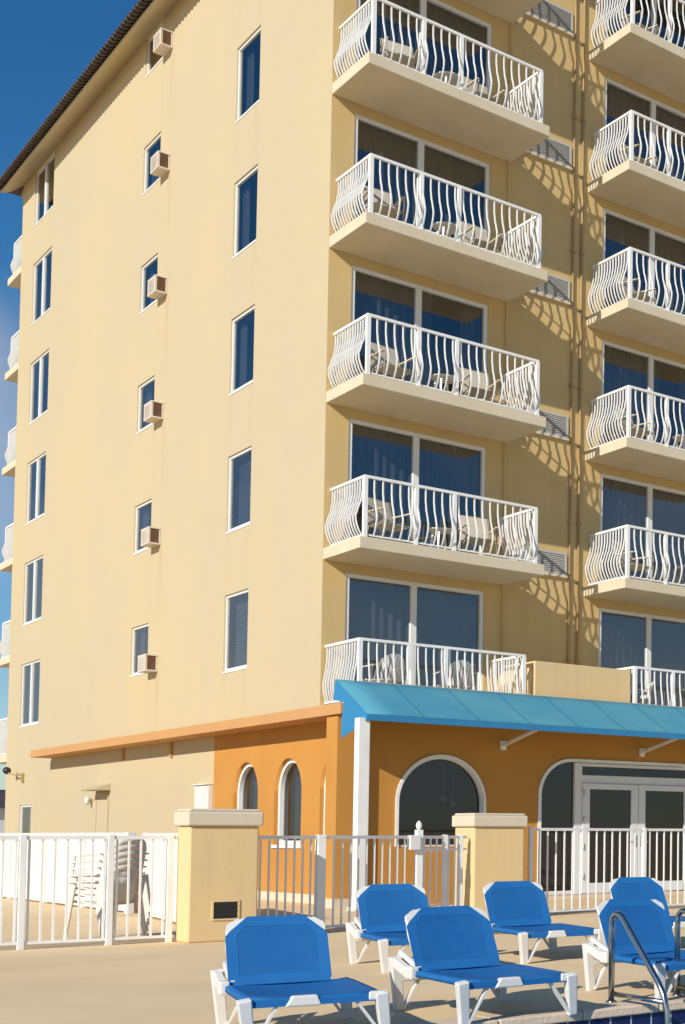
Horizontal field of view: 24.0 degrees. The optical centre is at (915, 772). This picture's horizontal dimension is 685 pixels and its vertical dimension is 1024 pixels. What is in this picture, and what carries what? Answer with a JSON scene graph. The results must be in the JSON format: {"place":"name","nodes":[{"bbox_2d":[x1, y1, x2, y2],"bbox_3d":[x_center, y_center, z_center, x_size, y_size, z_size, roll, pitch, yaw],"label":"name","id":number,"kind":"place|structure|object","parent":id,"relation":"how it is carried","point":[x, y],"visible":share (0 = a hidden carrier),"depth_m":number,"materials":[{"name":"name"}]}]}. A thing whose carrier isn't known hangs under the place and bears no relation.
{"place":"outdoors","nodes":[
{"label":"outdoors","id":0,"kind":"place"},
{"bbox_2d":[0,790,5,832],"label":"house","id":1,"kind":"structure","parent":0,"point":[2,808],"depth_m":73.49,"materials":[{"name":"grey"}]},
{"bbox_2d":[0,0,137,789],"label":"sky","id":2,"kind":"structure","parent":0,"point":[45,45],"materials":[{"name":"blue"}]},
{"bbox_2d":[0,0,684,907],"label":"hotel building","id":3,"kind":"structure","parent":0,"point":[264,596],"depth_m":27.22,"materials":[{"name":"beige paint"}]},
{"bbox_2d":[3,767,23,781],"bbox_3d":[-24.088,0.061,36.974,0.789,0.420,0.190,-1,-3,26],"label":"security camera","id":4,"kind":"object","parent":3,"relation":"attached to","point":[6,770],"visible":1,"depth_m":37.02,"materials":[{"name":"paint"}]},
{"bbox_2d":[20,805,30,832],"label":"window","id":5,"kind":"structure","parent":3,"relation":"in","point":[21,818],"depth_m":37.07,"materials":[{"name":"white metal"}]},
{"bbox_2d":[19,660,39,727],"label":"window","id":6,"kind":"structure","parent":3,"relation":"in","point":[32,669],"depth_m":37.19,"materials":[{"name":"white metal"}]},
{"bbox_2d":[22,556,42,625],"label":"window","id":7,"kind":"structure","parent":3,"relation":"in","point":[34,618],"depth_m":37.02,"materials":[{"name":"white metal"}]},
{"bbox_2d":[25,452,45,525],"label":"window","id":8,"kind":"structure","parent":3,"relation":"in","point":[38,466],"depth_m":37.07,"materials":[{"name":"white metal"}]},
{"bbox_2d":[28,350,48,425],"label":"window","id":9,"kind":"structure","parent":3,"relation":"in","point":[40,376],"depth_m":37.58,"materials":[{"name":"white metal"}]},
{"bbox_2d":[31,248,51,325],"bbox_3d":[-23.432,-13.063,37.321,1.810,1.703,0.241,-3,-4,44],"label":"window","id":10,"kind":"structure","parent":3,"relation":"in","point":[44,269],"depth_m":37.65,"materials":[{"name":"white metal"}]},
{"bbox_2d":[34,153,54,226],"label":"window","id":11,"kind":"structure","parent":3,"relation":"in","point":[47,174],"depth_m":37.40,"materials":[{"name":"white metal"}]},
{"bbox_2d":[84,796,92,804],"bbox_3d":[-19.483,0.673,32.598,0.136,0.200,0.167,-3,-4,44],"label":"wall lamp","id":12,"kind":"object","parent":3,"relation":"attached to","point":[87,800],"visible":1,"depth_m":32.55,"materials":[{"name":"glass"}]},
{"bbox_2d":[79,783,110,832],"bbox_3d":[-18.931,1.466,31.880,1.040,2.410,0.379,-3,-4,44],"label":"service door","id":13,"kind":"structure","parent":3,"relation":"in","point":[101,800],"depth_m":32.00,"materials":[{"name":"beige paint"}]},
{"bbox_2d":[130,623,148,676],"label":"window","id":14,"kind":"structure","parent":3,"relation":"in","point":[143,633],"depth_m":31.03,"materials":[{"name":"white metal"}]},
{"bbox_2d":[133,499,151,554],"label":"window","id":15,"kind":"structure","parent":3,"relation":"in","point":[146,516],"depth_m":31.14,"materials":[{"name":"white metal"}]},
{"bbox_2d":[136,376,154,434],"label":"window","id":16,"kind":"structure","parent":3,"relation":"in","point":[149,392],"depth_m":31.28,"materials":[{"name":"white metal"}]},
{"bbox_2d":[137,654,157,673],"bbox_3d":[-16.553,-2.340,29.841,0.509,0.368,0.255,-3,-4,44],"label":"air conditioner","id":17,"kind":"object","parent":3,"relation":"attached to","point":[147,663],"visible":1,"depth_m":29.70,"materials":[{"name":"beige metal"}]},
{"bbox_2d":[139,254,157,314],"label":"window","id":18,"kind":"structure","parent":3,"relation":"in","point":[152,301],"depth_m":31.39,"materials":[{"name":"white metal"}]},
{"bbox_2d":[141,526,160,547],"bbox_3d":[-16.553,-5.087,29.966,0.509,0.368,0.255,-3,-4,44],"label":"air conditioner","id":19,"kind":"object","parent":3,"relation":"attached to","point":[150,537],"visible":1,"depth_m":29.83,"materials":[{"name":"beige metal"}]},
{"bbox_2d":[142,133,160,195],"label":"window","id":20,"kind":"structure","parent":3,"relation":"in","point":[155,179],"depth_m":31.51,"materials":[{"name":"white metal"}]},
{"bbox_2d":[143,400,163,423],"bbox_3d":[-16.568,-7.833,30.105,0.509,0.368,0.255,-3,-4,44],"label":"air conditioner","id":21,"kind":"object","parent":3,"relation":"attached to","point":[153,411],"visible":1,"depth_m":29.97,"materials":[{"name":"beige metal"}]},
{"bbox_2d":[145,22,163,77],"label":"window","id":22,"kind":"structure","parent":3,"relation":"in","point":[158,57],"depth_m":31.64,"materials":[{"name":"white metal"}]},
{"bbox_2d":[147,274,167,299],"bbox_3d":[-16.539,-10.582,30.202,0.509,0.368,0.255,-3,-4,44],"label":"air conditioner","id":23,"kind":"object","parent":3,"relation":"attached to","point":[157,287],"visible":1,"depth_m":30.08,"materials":[{"name":"beige metal"}]},
{"bbox_2d":[150,150,169,177],"bbox_3d":[-16.553,-13.328,30.341,0.509,0.368,0.255,-3,-4,44],"label":"air conditioner","id":24,"kind":"object","parent":3,"relation":"attached to","point":[159,163],"visible":1,"depth_m":30.22,"materials":[{"name":"beige metal"}]},
{"bbox_2d":[153,27,172,56],"bbox_3d":[-16.568,-16.075,30.480,0.509,0.368,0.255,-3,-4,44],"label":"air conditioner","id":25,"kind":"object","parent":3,"relation":"attached to","point":[162,41],"visible":1,"depth_m":30.36,"materials":[{"name":"beige metal"}]},
{"bbox_2d":[222,589,247,673],"bbox_3d":[-13.033,-2.708,26.762,1.210,1.533,0.232,-3,-4,44],"label":"window","id":26,"kind":"structure","parent":3,"relation":"in","point":[243,666],"depth_m":27.07,"materials":[{"name":"white metal"}]},
{"bbox_2d":[226,446,251,533],"bbox_3d":[-13.033,-5.455,26.887,1.210,1.533,0.232,-3,-4,44],"label":"window","id":27,"kind":"structure","parent":3,"relation":"in","point":[249,449],"depth_m":27.19,"materials":[{"name":"white metal"}]},
{"bbox_2d":[229,305,254,395],"bbox_3d":[-13.030,-8.202,27.016,1.210,1.533,0.241,-3,-4,44],"label":"window","id":28,"kind":"structure","parent":3,"relation":"in","point":[244,327],"depth_m":27.35,"materials":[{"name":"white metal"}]},
{"bbox_2d":[232,165,257,258],"bbox_3d":[-13.030,-10.949,27.141,1.210,1.533,0.241,-3,-4,44],"label":"window","id":29,"kind":"structure","parent":3,"relation":"in","point":[246,243],"depth_m":27.48,"materials":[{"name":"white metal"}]},
{"bbox_2d":[237,763,257,808],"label":"arched window","id":30,"kind":"structure","parent":3,"relation":"in","point":[247,797],"depth_m":26.35,"materials":[{"name":"white glass"}]},
{"bbox_2d":[235,27,260,123],"bbox_3d":[-13.030,-13.696,27.266,1.210,1.533,0.241,-3,-4,44],"label":"window","id":31,"kind":"structure","parent":3,"relation":"in","point":[250,104],"depth_m":27.58,"materials":[{"name":"white metal"}]},
{"bbox_2d":[271,759,300,847],"bbox_3d":[-11.155,0.553,24.735,1.250,1.605,0.185,-3,-4,44],"label":"arched window","id":32,"kind":"structure","parent":3,"relation":"in","point":[289,794],"depth_m":24.95,"materials":[{"name":"grey glass"}]},
{"bbox_2d":[323,777,325,834],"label":"arched window","id":33,"kind":"structure","parent":3,"relation":"in","point":[325,777],"depth_m":23.76,"materials":[{"name":"white metal"}]},
{"bbox_2d":[360,185,404,221],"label":"balcony chair","id":34,"kind":"object","parent":3,"relation":"on","point":[377,195],"visible":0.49,"depth_m":24.23,"materials":[{"name":"paint"}]},
{"bbox_2d":[362,653,405,683],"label":"resin chair","id":35,"kind":"object","parent":3,"relation":"on","point":[398,676],"visible":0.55,"depth_m":23.52,"materials":[{"name":"white plastic"}]},
{"bbox_2d":[362,496,410,543],"bbox_3d":[-9.242,-4.344,24.185,0.648,0.948,0.595,-2,-3,33],"label":"balcony chair","id":36,"kind":"object","parent":3,"relation":"on","point":[381,516],"visible":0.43,"depth_m":24.24,"materials":[{"name":"beige"}]},
{"bbox_2d":[370,342,414,382],"bbox_3d":[-9.201,-7.093,24.282,0.648,0.948,0.595,-2,-3,41],"label":"balcony chair","id":37,"kind":"object","parent":3,"relation":"on","point":[383,360],"visible":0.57,"depth_m":24.31,"materials":[{"name":"paint"}]},
{"bbox_2d":[380,36,420,70],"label":"balcony chair","id":38,"kind":"object","parent":3,"relation":"on","point":[397,52],"visible":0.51,"depth_m":24.50,"materials":[{"name":"paint"}]},
{"bbox_2d":[344,573,483,689],"bbox_3d":[-9.167,-2.269,25.260,0.264,2.366,2.636,-3,-4,44],"label":"sliding door","id":39,"kind":"structure","parent":3,"relation":"in","point":[375,607],"depth_m":25.28,"materials":[{"name":"blue glass"}]},
{"bbox_2d":[347,418,485,554],"bbox_3d":[-9.167,-5.016,25.385,0.264,2.366,2.636,-3,-4,44],"label":"sliding door","id":40,"kind":"structure","parent":3,"relation":"in","point":[382,451],"depth_m":25.41,"materials":[{"name":"blue glass"}]},
{"bbox_2d":[350,265,487,399],"bbox_3d":[-9.167,-7.763,25.510,0.264,2.366,2.636,-3,-4,44],"label":"sliding door","id":41,"kind":"structure","parent":3,"relation":"in","point":[378,297],"depth_m":25.41,"materials":[{"name":"white metal"}]},
{"bbox_2d":[353,114,489,240],"bbox_3d":[-9.167,-10.510,25.635,0.264,2.366,2.636,-3,-4,44],"label":"sliding door","id":42,"kind":"structure","parent":3,"relation":"in","point":[367,140],"depth_m":25.66,"materials":[{"name":"glass"}]},
{"bbox_2d":[356,0,491,91],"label":"sliding door","id":43,"kind":"structure","parent":3,"relation":"in","point":[421,7],"depth_m":26.05,"materials":[{"name":"glass"}]},
{"bbox_2d":[429,527,450,548],"bbox_3d":[-8.437,-4.083,24.663,0.500,0.464,0.500,-3,-4,44],"label":"side table","id":44,"kind":"object","parent":3,"relation":"on","point":[432,530],"visible":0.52,"depth_m":24.60,"materials":[{"name":"white plastic"}]},
{"bbox_2d":[398,758,482,846],"bbox_3d":[-8.151,0.510,23.745,0.085,1.520,1.540,-3,-4,44],"label":"arched window","id":45,"kind":"structure","parent":3,"relation":"in","point":[437,789],"depth_m":23.74,"materials":[{"name":"grey glass"}]},
{"bbox_2d":[431,374,453,391],"bbox_3d":[-8.437,-6.830,24.788,0.500,0.464,0.500,-3,-4,44],"label":"side table","id":46,"kind":"object","parent":3,"relation":"on","point":[442,378],"visible":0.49,"depth_m":24.76,"materials":[{"name":"white plastic"}]},
{"bbox_2d":[432,221,455,236],"bbox_3d":[-8.437,-9.577,24.913,0.500,0.464,0.500,-3,-4,44],"label":"side table","id":47,"kind":"object","parent":3,"relation":"on","point":[444,228],"visible":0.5,"depth_m":24.84,"materials":[{"name":"white plastic"}]},
{"bbox_2d":[435,71,457,85],"bbox_3d":[-8.437,-12.324,25.038,0.500,0.464,0.500,-3,-4,44],"label":"side table","id":48,"kind":"object","parent":3,"relation":"on","point":[446,78],"visible":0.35,"depth_m":24.95,"materials":[{"name":"white plastic"}]},
{"bbox_2d":[433,660,475,689],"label":"resin chair","id":49,"kind":"object","parent":3,"relation":"on","point":[469,674],"visible":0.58,"depth_m":24.45,"materials":[{"name":"white plastic"}]},
{"bbox_2d":[458,515,497,556],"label":"balcony chair","id":50,"kind":"object","parent":3,"relation":"on","point":[472,539],"visible":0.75,"depth_m":25.57,"materials":[{"name":"paint"}]},
{"bbox_2d":[459,367,500,402],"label":"balcony chair","id":51,"kind":"object","parent":3,"relation":"on","point":[474,387],"visible":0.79,"depth_m":25.62,"materials":[{"name":"paint"}]},
{"bbox_2d":[461,221,502,251],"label":"balcony chair","id":52,"kind":"object","parent":3,"relation":"on","point":[476,236],"visible":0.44,"depth_m":25.71,"materials":[{"name":"paint"}]},
{"bbox_2d":[463,76,505,106],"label":"balcony chair","id":53,"kind":"object","parent":3,"relation":"on","point":[478,89],"visible":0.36,"depth_m":25.81,"materials":[{"name":"paint"}]},
{"bbox_2d":[333,679,684,910],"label":"awning","id":54,"kind":"object","parent":3,"relation":"attached to","point":[364,703],"visible":0.87,"depth_m":23.34,"materials":[{"name":"metal"}]},
{"bbox_2d":[581,783,637,893],"bbox_3d":[-5.748,1.246,26.120,0.120,2.057,1.230,-3,-4,44],"label":"entrance door","id":55,"kind":"structure","parent":3,"relation":"in","point":[603,805],"depth_m":26.11,"materials":[{"name":"glass"}]},
{"bbox_2d":[611,540,653,581],"bbox_3d":[-5.690,-4.178,27.833,0.648,0.948,0.595,-1,-3,27],"label":"balcony chair","id":56,"kind":"object","parent":3,"relation":"on","point":[632,564],"visible":0.55,"depth_m":27.83,"materials":[{"name":"paint"}]},
{"bbox_2d":[612,405,654,440],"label":"balcony chair","id":57,"kind":"object","parent":3,"relation":"on","point":[640,431],"visible":0.48,"depth_m":27.96,"materials":[{"name":"paint"}]},
{"bbox_2d":[614,270,655,304],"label":"balcony chair","id":58,"kind":"object","parent":3,"relation":"on","point":[634,292],"visible":0.47,"depth_m":28.03,"materials":[{"name":"fabric"}]},
{"bbox_2d":[616,140,656,169],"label":"balcony chair","id":59,"kind":"object","parent":3,"relation":"on","point":[636,158],"visible":0.45,"depth_m":28.12,"materials":[{"name":"paint"}]},
{"bbox_2d":[617,7,658,35],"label":"balcony chair","id":60,"kind":"object","parent":3,"relation":"on","point":[637,24],"visible":0.34,"depth_m":28.21,"materials":[{"name":"paint"}]},
{"bbox_2d":[598,608,684,706],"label":"sliding door","id":61,"kind":"structure","parent":3,"relation":"in","point":[626,639],"depth_m":28.90,"materials":[{"name":"blue glass"}]},
{"bbox_2d":[599,473,684,586],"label":"sliding door","id":62,"kind":"structure","parent":3,"relation":"in","point":[623,501],"depth_m":29.00,"materials":[{"name":"blue glass"}]},
{"bbox_2d":[630,681,653,703],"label":"resin chair","id":63,"kind":"object","parent":3,"relation":"on","point":[646,699],"visible":0.23,"depth_m":27.67,"materials":[{"name":"white plastic"}]},
{"bbox_2d":[601,340,684,448],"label":"sliding door","id":64,"kind":"structure","parent":3,"relation":"in","point":[620,369],"depth_m":29.03,"materials":[{"name":"blue glass"}]},
{"bbox_2d":[602,208,684,314],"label":"sliding door","id":65,"kind":"structure","parent":3,"relation":"in","point":[618,236],"depth_m":29.23,"materials":[{"name":"white metal"}]},
{"bbox_2d":[604,77,684,180],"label":"sliding door","id":66,"kind":"structure","parent":3,"relation":"in","point":[616,103],"depth_m":29.34,"materials":[{"name":"glass"}]},
{"bbox_2d":[605,0,684,48],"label":"sliding door","id":67,"kind":"structure","parent":3,"relation":"in","point":[637,2],"depth_m":29.63,"materials":[{"name":"glass"}]},
{"bbox_2d":[638,785,684,890],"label":"entrance door","id":68,"kind":"structure","parent":3,"relation":"in","point":[659,807],"depth_m":27.02,"materials":[{"name":"white metal"}]},
{"bbox_2d":[673,434,684,448],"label":"side table","id":69,"kind":"object","parent":3,"relation":"on","point":[679,438],"visible":0.7,"depth_m":28.39,"materials":[{"name":"white plastic"}]},
{"bbox_2d":[0,891,684,1023],"bbox_3d":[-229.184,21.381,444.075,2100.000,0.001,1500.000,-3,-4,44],"label":"pool deck","id":70,"kind":"structure","parent":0,"point":[148,981],"depth_m":11.47,"materials":[{"name":"beige concrete"}]},
{"bbox_2d":[0,832,135,913],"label":"privacy fence","id":71,"kind":"object","parent":70,"relation":"on","point":[35,869],"visible":0.52,"depth_m":23.53,"materials":[{"name":"white plastic"}]},
{"bbox_2d":[0,835,176,949],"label":"picket fence","id":72,"kind":"object","parent":70,"relation":"on","point":[107,938],"visible":1,"depth_m":14.65,"materials":[{"name":"white metal"}]},
{"bbox_2d":[63,864,146,939],"bbox_3d":[-9.119,1.461,15.642,0.671,0.847,0.620,-1,-3,24],"label":"stacked chair","id":73,"kind":"object","parent":70,"relation":"on","point":[122,892],"visible":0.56,"depth_m":15.53,"materials":[{"name":"plastic"}]},
{"bbox_2d":[67,858,147,933],"bbox_3d":[-9.102,1.386,15.638,0.671,0.847,0.620,-1,-3,24],"label":"stacked chair","id":74,"kind":"object","parent":73,"relation":"on","point":[124,861],"visible":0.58,"depth_m":15.48,"materials":[{"name":"plastic"}]},
{"bbox_2d":[67,851,149,927],"bbox_3d":[-9.086,1.311,15.634,0.671,0.847,0.620,-1,-3,24],"label":"stacked chair","id":75,"kind":"object","parent":74,"relation":"on","point":[134,854],"visible":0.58,"depth_m":15.48,"materials":[{"name":"plastic"}]},
{"bbox_2d":[67,844,149,919],"bbox_3d":[-9.069,1.235,15.630,0.671,0.847,0.620,-1,-3,24],"label":"stacked chair","id":76,"kind":"object","parent":75,"relation":"on","point":[134,847],"visible":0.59,"depth_m":15.48,"materials":[{"name":"plastic"}]},
{"bbox_2d":[68,839,149,912],"bbox_3d":[-9.053,1.160,15.626,0.671,0.847,0.620,-1,-3,24],"label":"stacked chair","id":77,"kind":"object","parent":76,"relation":"on","point":[145,877],"visible":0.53,"depth_m":15.48,"materials":[{"name":"plastic"}]},
{"bbox_2d":[142,833,177,921],"bbox_3d":[-10.084,1.418,18.680,0.122,1.205,3.250,2,-3,-38],"label":"privacy fence","id":78,"kind":"object","parent":70,"relation":"on","point":[157,880],"visible":0.21,"depth_m":19.11,"materials":[{"name":"white plastic"}]},
{"bbox_2d":[174,809,263,942],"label":"gate pillar","id":79,"kind":"structure","parent":70,"relation":"on","point":[217,880],"depth_m":15.21,"materials":[{"name":"paint"}]},
{"bbox_2d":[258,836,317,916],"bbox_3d":[-7.371,1.300,16.201,0.036,1.115,0.975,-1,-3,23],"label":"picket fence","id":80,"kind":"object","parent":70,"relation":"on","point":[269,838],"visible":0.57,"depth_m":16.20,"materials":[{"name":"white metal"}]},
{"bbox_2d":[210,915,390,1023],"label":"sun lounger","id":81,"kind":"object","parent":70,"relation":"on","point":[275,962],"visible":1,"depth_m":8.38,"materials":[{"name":"blue fabric"}]},
{"bbox_2d":[314,835,420,927],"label":"pool gate","id":82,"kind":"structure","parent":70,"relation":"on","point":[413,842],"depth_m":16.97,"materials":[{"name":"white metal"}]},
{"bbox_2d":[345,884,428,972],"bbox_3d":[-4.502,1.378,12.406,0.888,0.728,1.126,2,-3,-36],"label":"sun lounger","id":83,"kind":"object","parent":70,"relation":"on","point":[384,910],"visible":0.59,"depth_m":12.57,"materials":[{"name":"blue fabric"}]},
{"bbox_2d":[414,821,467,906],"bbox_3d":[-6.343,1.334,18.537,0.104,1.360,0.980,-1,-3,23],"label":"picket fence","id":84,"kind":"object","parent":70,"relation":"on","point":[419,866],"visible":0.68,"depth_m":18.57,"materials":[{"name":"white metal"}]},
{"bbox_2d":[388,905,576,1023],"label":"sun lounger","id":85,"kind":"object","parent":70,"relation":"on","point":[456,946],"visible":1,"depth_m":9.21,"materials":[{"name":"blue fabric"}]},
{"bbox_2d":[452,813,527,917],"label":"gate pillar","id":86,"kind":"structure","parent":70,"relation":"on","point":[493,843],"depth_m":19.17,"materials":[{"name":"paint"}]},
{"bbox_2d":[399,995,684,1023],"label":"pool coping","id":87,"kind":"object","parent":70,"relation":"on","point":[587,1012],"visible":0.92,"depth_m":9.17,"materials":[{"name":"white concrete"}]},
{"bbox_2d":[605,911,669,1023],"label":"pool handrail","id":88,"kind":"object","parent":87,"relation":"attached to","point":[612,993],"visible":1,"depth_m":9.48,"materials":[{"name":"silver metal"}]},
{"bbox_2d":[671,908,684,995],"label":"pool handrail","id":89,"kind":"object","parent":87,"relation":"attached to","point":[678,987],"visible":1,"depth_m":10.04,"materials":[{"name":"silver metal"}]},
{"bbox_2d":[483,881,605,963],"bbox_3d":[-3.596,1.416,13.232,0.888,0.728,1.126,2,-3,-40],"label":"sun lounger","id":90,"kind":"object","parent":70,"relation":"on","point":[520,909],"visible":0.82,"depth_m":13.36,"materials":[{"name":"blue fabric"}]},
{"bbox_2d":[527,827,684,911],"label":"picket fence","id":91,"kind":"object","parent":70,"relation":"on","point":[531,830],"visible":0.74,"depth_m":20.82,"materials":[{"name":"white metal"}]},
{"bbox_2d":[582,898,684,998],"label":"sun lounger","id":92,"kind":"object","parent":70,"relation":"on","point":[648,920],"visible":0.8,"depth_m":10.42,"materials":[{"name":"blue fabric"}]},
{"bbox_2d":[599,877,684,945],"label":"sun lounger","id":93,"kind":"object","parent":70,"relation":"on","point":[634,887],"visible":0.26,"depth_m":14.80,"materials":[{"name":"blue fabric"}]},
{"bbox_2d":[555,1009,684,1023],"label":"pool wall","id":94,"kind":"structure","parent":0,"point":[677,1016],"depth_m":9.52,"materials":[{"name":"tile"}]}
]}

